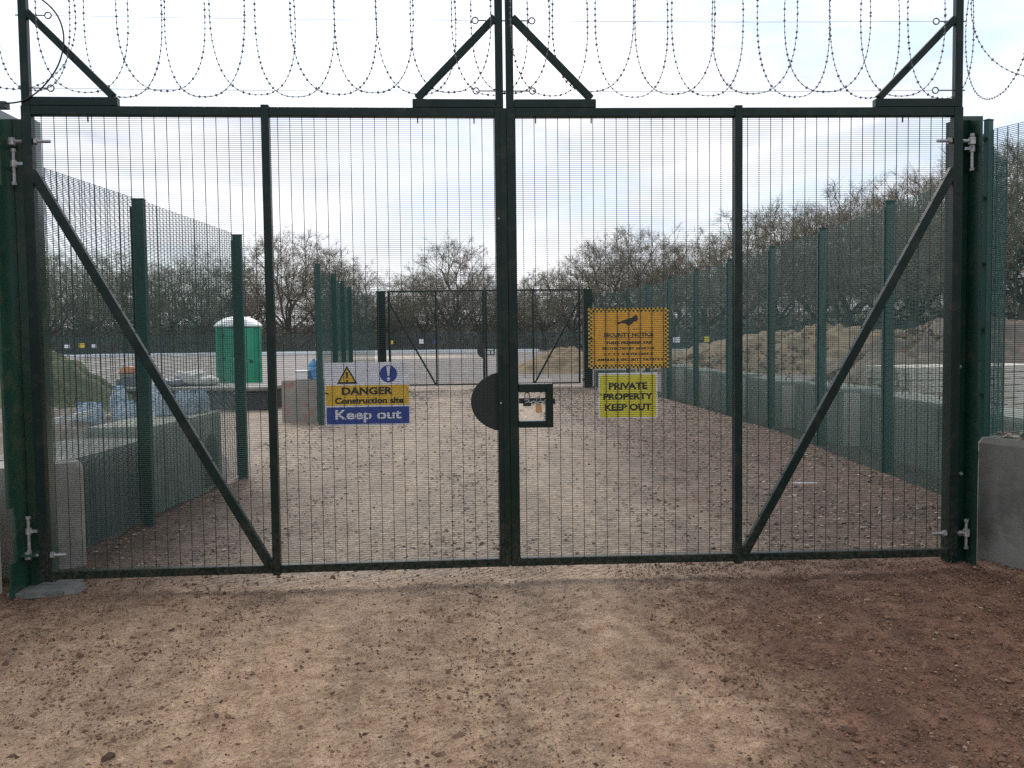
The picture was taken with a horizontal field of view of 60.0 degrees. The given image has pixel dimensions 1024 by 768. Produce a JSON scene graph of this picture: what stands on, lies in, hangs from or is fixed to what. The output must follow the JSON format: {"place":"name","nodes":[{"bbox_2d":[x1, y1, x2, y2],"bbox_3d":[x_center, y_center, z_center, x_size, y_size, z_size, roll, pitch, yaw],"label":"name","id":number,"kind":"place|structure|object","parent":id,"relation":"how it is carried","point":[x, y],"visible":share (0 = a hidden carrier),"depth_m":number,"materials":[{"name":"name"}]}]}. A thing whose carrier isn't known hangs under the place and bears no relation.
{"place":"outdoors","nodes":[
{"label":"outdoors","id":0,"kind":"place"},
{"bbox_2d":[0,349,1023,767],"bbox_3d":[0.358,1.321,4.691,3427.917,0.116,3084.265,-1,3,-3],"label":"ground","id":1,"kind":"structure","parent":0,"point":[646,705],"depth_m":4.76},
{"bbox_2d":[0,548,2,593],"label":"concrete block","id":2,"kind":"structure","parent":1,"relation":"on","point":[1,590],"depth_m":5.68,"materials":[{"name":"grey concrete"}]},
{"bbox_2d":[0,101,9,109],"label":"fence","id":3,"kind":"object","parent":1,"relation":"on","point":[4,105],"visible":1,"depth_m":5.46,"materials":[{"name":"metal"}]},
{"bbox_2d":[0,0,76,90],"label":"razor wire coil","id":4,"kind":"object","parent":3,"relation":"attached to","point":[72,45],"visible":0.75,"depth_m":5.72,"materials":[{"name":"metal"}]},
{"bbox_2d":[0,110,83,600],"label":"gate post","id":5,"kind":"object","parent":1,"relation":"on","point":[17,426],"visible":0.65,"depth_m":5.62,"materials":[{"name":"green metal"}]},
{"bbox_2d":[7,0,511,579],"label":"gate leaf","id":6,"kind":"object","parent":5,"relation":"attached to","point":[215,254],"visible":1,"depth_m":5.67,"materials":[{"name":"green paint"}]},
{"bbox_2d":[6,0,64,103],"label":"cable","id":7,"kind":"object","parent":6,"relation":"hanging from","point":[53,73],"visible":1,"depth_m":5.48,"materials":[{"name":"metal"}]},
{"bbox_2d":[0,0,528,97],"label":"razor wire coil","id":8,"kind":"object","parent":6,"relation":"attached to","point":[242,51],"visible":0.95,"depth_m":5.59,"materials":[{"name":"metal"}]},
{"bbox_2d":[324,362,412,425],"bbox_3d":[-0.932,0.066,5.776,0.582,0.412,0.029,-1,3,-4],"label":"danger sign","id":9,"kind":"object","parent":6,"relation":"attached to","point":[348,385],"visible":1,"depth_m":5.79,"materials":[{"name":"plastic"}]},
{"bbox_2d":[0,456,86,578],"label":"concrete block","id":10,"kind":"object","parent":1,"relation":"on","point":[6,535],"depth_m":6.25,"materials":[{"name":"grey concrete"}]},
{"bbox_2d":[24,582,87,598],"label":"broken slab","id":11,"kind":"structure","parent":1,"relation":"on","point":[37,591],"depth_m":5.61,"materials":[{"name":"concrete"}]},
{"bbox_2d":[0,351,135,410],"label":"grassy bank","id":12,"kind":"structure","parent":1,"relation":"on","point":[83,381],"depth_m":17.66,"materials":[{"name":"green plant"}]},
{"bbox_2d":[0,438,141,547],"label":"concrete block","id":13,"kind":"object","parent":1,"relation":"on","point":[115,535],"depth_m":7.32,"materials":[{"name":"grey concrete"}]},
{"bbox_2d":[52,410,93,423],"bbox_3d":[-4.172,0.326,8.252,0.520,0.149,0.035,-2,3,-26],"label":"pale batten","id":14,"kind":"object","parent":13,"relation":"on","point":[75,416],"visible":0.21,"depth_m":8.28,"materials":[{"name":"white wood"}]},
{"bbox_2d":[46,250,101,349],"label":"bare tree","id":15,"kind":"object","parent":1,"relation":"on","point":[59,314],"visible":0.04,"depth_m":115.51,"materials":[{"name":"brown plant"}]},
{"bbox_2d":[46,252,132,353],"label":"bare tree","id":16,"kind":"object","parent":1,"relation":"on","point":[75,307],"visible":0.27,"depth_m":113.11,"materials":[{"name":"brown plant"}]},
{"bbox_2d":[0,407,230,479],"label":"earth bank","id":17,"kind":"structure","parent":1,"relation":"on","point":[1,440],"depth_m":9.39,"materials":[{"name":"brown soil"}]},
{"bbox_2d":[75,402,105,423],"bbox_3d":[-4.660,0.364,9.799,0.299,0.335,0.205,-1,3,-14],"label":"water pack","id":18,"kind":"object","parent":17,"relation":"on","point":[80,404],"visible":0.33,"depth_m":9.73,"materials":[{"name":"plastic"}]},
{"bbox_2d":[111,402,136,420],"bbox_3d":[-4.283,0.355,9.885,0.308,0.335,0.204,0,3,6],"label":"water pack","id":19,"kind":"object","parent":17,"relation":"on","point":[125,412],"visible":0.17,"depth_m":9.79,"materials":[{"name":"plastic"}]},
{"bbox_2d":[70,248,171,352],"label":"bare tree","id":20,"kind":"object","parent":1,"relation":"on","point":[127,270],"visible":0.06,"depth_m":119.03,"materials":[{"name":"brown plant"}]},
{"bbox_2d":[44,168,248,545],"bbox_3d":[-3.182,-0.183,8.050,0.152,2.866,4.417,-1,3,1],"label":"fence","id":21,"kind":"object","parent":1,"relation":"on","point":[143,411],"visible":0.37,"depth_m":7.63,"materials":[{"name":"green metal"}]},
{"bbox_2d":[83,411,221,510],"bbox_3d":[-3.624,0.775,9.127,0.662,0.840,1.820,-1,3,2],"label":"concrete block","id":22,"kind":"object","parent":1,"relation":"on","point":[184,438],"depth_m":8.81,"materials":[{"name":"grey concrete"}]},
{"bbox_2d":[155,392,170,415],"bbox_3d":[-3.723,0.210,9.485,0.176,0.251,0.170,-2,3,-20],"label":"water pack","id":23,"kind":"object","parent":22,"relation":"on","point":[159,402],"visible":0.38,"depth_m":9.40,"materials":[{"name":"plastic"}]},
{"bbox_2d":[174,391,198,413],"bbox_3d":[-3.576,0.197,9.713,0.261,0.251,0.178,-1,3,3],"label":"water pack","id":24,"kind":"object","parent":22,"relation":"on","point":[189,411],"visible":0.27,"depth_m":9.64,"materials":[{"name":"plastic"}]},
{"bbox_2d":[196,389,209,411],"bbox_3d":[-3.466,0.185,9.906,0.180,0.251,0.094,-3,3,-32],"label":"water pack","id":25,"kind":"object","parent":22,"relation":"on","point":[202,402],"visible":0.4,"depth_m":9.89,"materials":[{"name":"plastic"}]},
{"bbox_2d":[118,259,211,352],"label":"bare tree","id":26,"kind":"object","parent":1,"relation":"on","point":[163,313],"visible":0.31,"depth_m":116.03,"materials":[{"name":"brown plant"}]},
{"bbox_2d":[112,383,281,409],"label":"loading platform","id":27,"kind":"structure","parent":1,"relation":"on","point":[254,404],"depth_m":20.66,"materials":[{"name":"concrete"}]},
{"bbox_2d":[116,366,134,386],"bbox_3d":[-9.237,-0.195,21.790,0.766,0.498,0.500,0,3,6],"label":"barrier stack","id":28,"kind":"object","parent":27,"relation":"on","point":[126,376],"visible":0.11,"depth_m":21.58,"materials":[{"name":"plastic"}]},
{"bbox_2d":[164,378,185,386],"bbox_3d":[-8.187,-0.046,21.354,0.624,0.220,0.540,0,3,5],"label":"tarp bundle","id":29,"kind":"object","parent":27,"relation":"on","point":[176,379],"visible":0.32,"depth_m":21.17,"materials":[{"name":"grey plastic"}]},
{"bbox_2d":[172,369,205,385],"bbox_3d":[-7.938,-0.158,21.811,0.838,0.391,0.853,-1,3,-3],"label":"bulk bag","id":30,"kind":"object","parent":27,"relation":"on","point":[180,376],"visible":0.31,"depth_m":21.45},
{"bbox_2d":[193,375,219,385],"bbox_3d":[-7.496,-0.092,21.731,0.688,0.256,0.756,-1,3,-3],"label":"bulk bag","id":31,"kind":"object","parent":27,"relation":"on","point":[209,380],"visible":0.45,"depth_m":21.49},
{"bbox_2d":[149,243,257,349],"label":"bare tree","id":32,"kind":"object","parent":1,"relation":"on","point":[173,283],"visible":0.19,"depth_m":117.36,"materials":[{"name":"brown plant"}]},
{"bbox_2d":[188,253,286,326],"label":"bare tree","id":33,"kind":"object","parent":1,"relation":"on","point":[259,315],"visible":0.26,"depth_m":114.62,"materials":[{"name":"brown plant"}]},
{"bbox_2d":[214,316,262,382],"bbox_3d":[-7.686,-0.766,25.001,1.280,2.300,1.285,-2,3,-17],"label":"portable toilet","id":34,"kind":"object","parent":1,"relation":"on","point":[253,356],"visible":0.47,"depth_m":24.48,"materials":[{"name":"green plastic"}]},
{"bbox_2d":[223,328,254,382],"bbox_3d":[-7.522,-0.668,24.416,0.830,1.760,0.063,-2,3,-17],"label":"door","id":35,"kind":"structure","parent":34,"relation":"in","point":[250,331],"depth_m":24.46,"materials":[{"name":"green plastic"}]},
{"bbox_2d":[223,219,349,350],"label":"bare tree","id":36,"kind":"object","parent":1,"relation":"on","point":[287,319],"visible":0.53,"depth_m":112.70,"materials":[{"name":"brown plant"}]},
{"bbox_2d":[64,349,539,356],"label":"wall","id":37,"kind":"structure","parent":1,"relation":"on","point":[375,351],"depth_m":104.29,"materials":[{"name":"grey concrete"}]},
{"bbox_2d":[281,379,324,421],"bbox_3d":[-4.180,0.286,17.926,0.820,0.923,0.700,-1,3,-5],"label":"concrete block","id":38,"kind":"object","parent":1,"relation":"on","point":[303,414],"depth_m":17.58,"materials":[{"name":"concrete"}]},
{"bbox_2d":[294,370,308,379],"bbox_3d":[-4.196,-0.176,17.721,0.278,0.188,0.248,-1,3,-9],"label":"white container","id":39,"kind":"object","parent":38,"relation":"on","point":[301,374],"visible":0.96,"depth_m":17.61,"materials":[{"name":"plastic"}]},
{"bbox_2d":[308,358,315,378],"bbox_3d":[-3.997,-0.316,17.885,0.216,0.429,0.213,-1,3,-3],"label":"water cooler bottle","id":40,"kind":"object","parent":38,"relation":"on","point":[312,368],"visible":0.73,"depth_m":17.79,"materials":[{"name":"blue plastic"}]},
{"bbox_2d":[277,240,375,350],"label":"bare tree","id":41,"kind":"object","parent":1,"relation":"on","point":[311,277],"visible":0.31,"depth_m":114.61,"materials":[{"name":"brown plant"}]},
{"bbox_2d":[314,263,374,424],"bbox_3d":[-4.136,-1.001,22.109,0.433,3.080,10.740,-1,3,-4],"label":"fence","id":42,"kind":"object","parent":1,"relation":"on","point":[336,342],"visible":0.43,"depth_m":19.26,"materials":[{"name":"metal"}]},
{"bbox_2d":[308,254,415,347],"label":"bare tree","id":43,"kind":"object","parent":1,"relation":"on","point":[383,289],"visible":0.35,"depth_m":113.95,"materials":[{"name":"brown plant"}]},
{"bbox_2d":[376,291,386,361],"bbox_3d":[-4.024,-1.307,27.580,0.333,3.125,0.250,-1,3,-3],"label":"gate post","id":44,"kind":"object","parent":1,"relation":"on","point":[381,299],"visible":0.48,"depth_m":27.44,"materials":[{"name":"metal"}]},
{"bbox_2d":[387,290,484,385],"bbox_3d":[-2.397,-1.435,27.646,3.088,2.998,0.090,-1,3,-3],"label":"gate leaf","id":45,"kind":"object","parent":44,"relation":"attached to","point":[481,350],"visible":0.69,"depth_m":27.66,"materials":[{"name":"green paint"}]},
{"bbox_2d":[362,296,420,349],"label":"bare tree","id":46,"kind":"object","parent":1,"relation":"on","point":[393,319],"visible":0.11,"depth_m":123.99,"materials":[{"name":"brown plant"}]},
{"bbox_2d":[386,269,452,349],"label":"bare tree","id":47,"kind":"object","parent":1,"relation":"on","point":[427,321],"visible":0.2,"depth_m":118.20,"materials":[{"name":"brown plant"}]},
{"bbox_2d":[386,232,495,349],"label":"bare tree","id":48,"kind":"object","parent":1,"relation":"on","point":[438,283],"visible":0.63,"depth_m":113.52,"materials":[{"name":"brown plant"}]},
{"bbox_2d":[451,273,496,343],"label":"bare tree","id":49,"kind":"object","parent":1,"relation":"on","point":[466,312],"visible":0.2,"depth_m":120.38,"materials":[{"name":"brown plant"}]},
{"bbox_2d":[487,293,542,333],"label":"bare tree","id":50,"kind":"object","parent":1,"relation":"on","point":[520,316],"visible":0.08,"depth_m":124.81,"materials":[{"name":"brown plant"}]},
{"bbox_2d":[52,298,1017,353],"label":"undergrowth","id":51,"kind":"object","parent":1,"relation":"on","point":[528,329],"visible":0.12,"depth_m":119.00,"materials":[{"name":"plant"}]},
{"bbox_2d":[517,261,580,349],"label":"bare tree","id":52,"kind":"object","parent":1,"relation":"on","point":[530,293],"visible":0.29,"depth_m":115.14,"materials":[{"name":"brown plant"}]},
{"bbox_2d":[518,346,593,373],"bbox_3d":[2.538,-1.117,41.078,5.894,1.251,5.272,-1,3,-3],"label":"spoil heap","id":53,"kind":"object","parent":1,"relation":"on","point":[562,368],"visible":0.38,"depth_m":39.59,"materials":[{"name":"soil"}]},
{"bbox_2d":[518,256,615,346],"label":"bare tree","id":54,"kind":"object","parent":1,"relation":"on","point":[563,314],"visible":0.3,"depth_m":109.32,"materials":[{"name":"brown plant"}]},
{"bbox_2d":[582,289,592,387],"bbox_3d":[2.363,-1.403,27.919,0.333,3.125,0.250,-1,3,-3],"label":"gate post","id":55,"kind":"object","parent":1,"relation":"on","point":[587,298],"visible":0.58,"depth_m":27.81,"materials":[{"name":"metal"}]},
{"bbox_2d":[485,289,581,383],"bbox_3d":[0.704,-1.483,27.826,3.088,2.998,0.090,-1,3,-3],"label":"gate leaf","id":56,"kind":"object","parent":55,"relation":"attached to","point":[533,329],"visible":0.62,"depth_m":27.84,"materials":[{"name":"green paint"}]},
{"bbox_2d":[549,227,662,316],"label":"bare tree","id":57,"kind":"object","parent":1,"relation":"on","point":[575,265],"visible":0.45,"depth_m":104.72,"materials":[{"name":"brown plant"}]},
{"bbox_2d":[583,221,691,310],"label":"bare tree","id":58,"kind":"object","parent":1,"relation":"on","point":[635,271],"visible":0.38,"depth_m":102.36,"materials":[{"name":"brown plant"}]},
{"bbox_2d":[622,238,714,343],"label":"bare tree","id":59,"kind":"object","parent":1,"relation":"on","point":[658,265],"visible":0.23,"depth_m":100.96,"materials":[{"name":"brown plant"}]},
{"bbox_2d":[661,362,692,398],"bbox_3d":[4.340,-0.097,23.103,0.584,0.943,2.132,-1,3,0],"label":"concrete block","id":60,"kind":"object","parent":1,"relation":"on","point":[680,375],"depth_m":22.11,"materials":[{"name":"grey concrete"}]},
{"bbox_2d":[684,366,723,404],"bbox_3d":[4.473,0.039,20.640,0.584,0.923,2.132,-1,3,1],"label":"concrete block","id":61,"kind":"object","parent":1,"relation":"on","point":[703,374],"depth_m":19.60,"materials":[{"name":"grey concrete"}]},
{"bbox_2d":[647,223,764,342],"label":"bare tree","id":62,"kind":"object","parent":1,"relation":"on","point":[681,263],"visible":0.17,"depth_m":97.71,"materials":[{"name":"brown plant"}]},
{"bbox_2d":[665,222,805,320],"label":"bare tree","id":63,"kind":"object","parent":1,"relation":"on","point":[719,254],"visible":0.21,"depth_m":91.58,"materials":[{"name":"brown plant"}]},
{"bbox_2d":[713,371,762,415],"bbox_3d":[4.605,0.155,18.176,0.584,0.943,2.132,-1,3,2],"label":"concrete block","id":64,"kind":"object","parent":1,"relation":"on","point":[724,409],"depth_m":18.20,"materials":[{"name":"grey concrete"}]},
{"bbox_2d":[624,324,897,374],"bbox_3d":[13.960,-1.680,39.674,20.788,2.239,10.480,0,3,11],"label":"spoil heap","id":65,"kind":"object","parent":1,"relation":"on","point":[843,349],"visible":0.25,"depth_m":37.69,"materials":[{"name":"soil"}]},
{"bbox_2d":[625,329,827,373],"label":"heap stones","id":66,"kind":"object","parent":65,"relation":"on","point":[776,352],"visible":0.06,"depth_m":37.32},
{"bbox_2d":[690,194,839,329],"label":"bare tree","id":67,"kind":"object","parent":1,"relation":"on","point":[754,243],"visible":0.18,"depth_m":86.86,"materials":[{"name":"brown plant"}]},
{"bbox_2d":[748,376,812,427],"bbox_3d":[4.738,0.290,15.713,0.584,0.923,2.132,-1,3,0],"label":"concrete block","id":68,"kind":"object","parent":1,"relation":"on","point":[784,392],"depth_m":14.97,"materials":[{"name":"grey concrete"}]},
{"bbox_2d":[592,163,1007,493],"bbox_3d":[3.781,-0.868,17.641,0.983,3.080,20.670,-1,3,-4],"label":"fence","id":69,"kind":"object","parent":1,"relation":"on","point":[821,280],"visible":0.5,"depth_m":11.98,"materials":[{"name":"green metal"}]},
{"bbox_2d":[743,190,874,324],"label":"bare tree","id":70,"kind":"object","parent":1,"relation":"on","point":[812,314],"visible":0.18,"depth_m":84.20,"materials":[{"name":"brown plant"}]},
{"bbox_2d":[798,379,880,445],"bbox_3d":[4.871,0.406,13.250,0.584,0.943,2.132,-1,3,1],"label":"concrete block","id":71,"kind":"object","parent":1,"relation":"on","point":[853,387],"depth_m":12.30,"materials":[{"name":"grey concrete"}]},
{"bbox_2d":[755,179,943,326],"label":"bare tree","id":72,"kind":"object","parent":1,"relation":"on","point":[843,301],"visible":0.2,"depth_m":79.82,"materials":[{"name":"brown plant"}]},
{"bbox_2d":[794,172,942,329],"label":"bare tree","id":73,"kind":"object","parent":1,"relation":"on","point":[904,307],"visible":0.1,"depth_m":78.54,"materials":[{"name":"brown plant"}]},
{"bbox_2d":[868,388,941,472],"bbox_3d":[5.003,0.541,10.787,0.584,0.923,2.132,-1,3,2],"label":"concrete block","id":74,"kind":"object","parent":1,"relation":"on","point":[912,425],"depth_m":10.48,"materials":[{"name":"grey concrete"}]},
{"bbox_2d":[807,318,1023,385],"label":"spoil heap","id":75,"kind":"object","parent":1,"relation":"on","point":[1019,335],"visible":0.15,"depth_m":22.04,"materials":[{"name":"brown soil"}]},
{"bbox_2d":[814,317,1017,385],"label":"heap stones","id":76,"kind":"object","parent":75,"relation":"on","point":[863,382],"visible":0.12,"depth_m":23.11,"materials":[{"name":"stone"}]},
{"bbox_2d":[832,172,1011,327],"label":"bare tree","id":77,"kind":"object","parent":1,"relation":"on","point":[909,302],"visible":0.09,"depth_m":75.43,"materials":[{"name":"brown plant"}]},
{"bbox_2d":[837,161,1023,316],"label":"bare tree","id":78,"kind":"object","parent":1,"relation":"on","point":[900,203],"visible":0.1,"depth_m":70.54,"materials":[{"name":"brown plant"}]},
{"bbox_2d":[851,143,1023,306],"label":"bare tree","id":79,"kind":"object","parent":1,"relation":"on","point":[1020,257],"visible":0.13,"depth_m":66.53,"materials":[{"name":"brown plant"}]},
{"bbox_2d":[864,363,1023,409],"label":"concrete block","id":80,"kind":"object","parent":1,"relation":"on","point":[1020,370],"visible":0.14,"depth_m":14.32,"materials":[{"name":"concrete"}]},
{"bbox_2d":[896,128,1023,319],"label":"bare tree","id":81,"kind":"object","parent":1,"relation":"on","point":[1019,299],"visible":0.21,"depth_m":62.78,"materials":[{"name":"brown plant"}]},
{"bbox_2d":[940,116,982,565],"bbox_3d":[3.036,-0.267,6.000,0.113,3.100,0.210,-1,3,-13],"label":"gate post","id":82,"kind":"object","parent":1,"relation":"on","point":[970,334],"visible":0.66,"depth_m":5.98,"materials":[{"name":"metal"}]},
{"bbox_2d":[503,0,975,566],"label":"gate leaf","id":83,"kind":"object","parent":82,"relation":"attached to","point":[737,178],"visible":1,"depth_m":5.84,"materials":[{"name":"green paint"}]},
{"bbox_2d":[536,396,541,412],"bbox_3d":[0.175,0.133,5.804,0.038,0.107,0.020,-1,3,0],"label":"padlock","id":84,"kind":"object","parent":83,"relation":"hanging from","point":[538,408],"visible":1,"depth_m":5.80,"materials":[{"name":"gold metal"}]},
{"bbox_2d":[597,372,661,417],"bbox_3d":[0.774,0.076,5.845,0.434,0.298,0.029,-1,3,-2],"label":"private sign","id":85,"kind":"object","parent":83,"relation":"attached to","point":[616,405],"visible":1,"depth_m":5.85,"materials":[{"name":"yellow plastic"}]},
{"bbox_2d":[587,307,672,368],"bbox_3d":[0.776,-0.301,5.825,0.564,0.398,0.029,-1,3,-2],"label":"security sign","id":86,"kind":"object","parent":83,"relation":"attached to","point":[627,347],"visible":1,"depth_m":5.83,"materials":[{"name":"yellow plastic"}]},
{"bbox_2d":[470,0,974,98],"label":"razor wire coil","id":87,"kind":"object","parent":83,"relation":"attached to","point":[742,31],"visible":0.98,"depth_m":5.75,"materials":[{"name":"metal"}]},
{"bbox_2d":[936,402,1023,476],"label":"concrete block","id":88,"kind":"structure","parent":1,"relation":"on","point":[1010,420],"depth_m":8.48,"materials":[{"name":"grey concrete"}]},
{"bbox_2d":[978,134,1006,441],"bbox_3d":[3.645,-0.313,6.747,0.008,2.940,1.465,1,4,36],"label":"fence","id":89,"kind":"object","parent":1,"relation":"on","point":[1000,271],"visible":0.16,"depth_m":6.96,"materials":[{"name":"green metal"}]},
{"bbox_2d":[977,434,1023,568],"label":"concrete block","id":90,"kind":"object","parent":1,"relation":"on","point":[1000,516],"depth_m":5.99,"materials":[{"name":"grey concrete"}]},
{"bbox_2d":[995,430,1023,438],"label":"rubble","id":91,"kind":"object","parent":90,"relation":"on","point":[1009,434],"visible":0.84,"depth_m":6.05,"materials":[{"name":"grey stone"}]},
{"bbox_2d":[979,119,1023,439],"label":"fence","id":92,"kind":"object","parent":1,"relation":"on","point":[987,270],"visible":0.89,"depth_m":6.07,"materials":[{"name":"metal"}]},
{"bbox_2d":[965,0,1023,99],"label":"razor wire coil","id":93,"kind":"object","parent":92,"relation":"attached to","point":[992,59],"visible":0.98,"depth_m":5.66,"materials":[{"name":"metal"}]},
{"bbox_2d":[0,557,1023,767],"bbox_3d":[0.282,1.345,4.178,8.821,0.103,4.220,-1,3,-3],"label":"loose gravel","id":94,"kind":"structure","parent":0,"point":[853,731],"depth_m":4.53,"materials":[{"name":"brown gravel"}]},
{"bbox_2d":[0,0,1023,326],"label":"sky","id":95,"kind":"structure","parent":0,"point":[999,24],"materials":[{"name":"white"}]},
{"bbox_2d":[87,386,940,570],"bbox_3d":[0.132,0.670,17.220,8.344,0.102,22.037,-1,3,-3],"label":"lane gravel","id":96,"kind":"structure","parent":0,"point":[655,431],"depth_m":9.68,"materials":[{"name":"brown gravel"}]},
{"bbox_2d":[51,306,1016,353],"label":"hill","id":97,"kind":"structure","parent":0,"point":[409,333],"depth_m":130.52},
{"bbox_2d":[50,294,96,331],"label":"bare tree","id":98,"kind":"object","parent":97,"relation":"on","point":[70,317],"visible":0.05,"depth_m":131.29,"materials":[{"name":"brown plant"}]},
{"bbox_2d":[225,293,295,333],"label":"bare tree","id":99,"kind":"object","parent":97,"relation":"on","point":[262,323],"visible":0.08,"depth_m":133.16,"materials":[{"name":"brown plant"}]},
{"bbox_2d":[293,300,338,334],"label":"bare tree","id":100,"kind":"object","parent":97,"relation":"on","point":[303,318],"visible":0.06,"depth_m":133.21,"materials":[{"name":"brown plant"}]},
{"bbox_2d":[429,296,492,333],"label":"bare tree","id":101,"kind":"object","parent":97,"relation":"on","point":[460,317],"visible":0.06,"depth_m":134.73,"materials":[{"name":"brown plant"}]},
{"bbox_2d":[50,319,1023,353],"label":"palisade fence","id":102,"kind":"object","parent":97,"relation":"on","point":[420,336],"visible":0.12,"depth_m":110.82,"materials":[{"name":"metal"}]},
{"bbox_2d":[779,290,835,317],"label":"bare tree","id":103,"kind":"object","parent":97,"relation":"on","point":[799,310],"visible":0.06,"depth_m":109.19,"materials":[{"name":"plant"}]},
{"bbox_2d":[894,286,1006,313],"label":"bare tree","id":104,"kind":"object","parent":97,"relation":"on","point":[903,311],"visible":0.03,"depth_m":95.58,"materials":[{"name":"plant"}]},
{"bbox_3d":[-4.365,0.423,10.503,0.820,0.140,0.400,-1,3,-3],"label":"timber sleeper","id":105,"kind":"object","parent":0,"visible":0},
{"bbox_2d":[109,386,128,412],"bbox_3d":[-4.639,0.188,10.478,0.207,0.335,0.203,-2,3,-26],"label":"water pack","id":106,"kind":"object","parent":105,"relation":"on","point":[117,394],"visible":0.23,"depth_m":10.40,"materials":[{"name":"plastic"}]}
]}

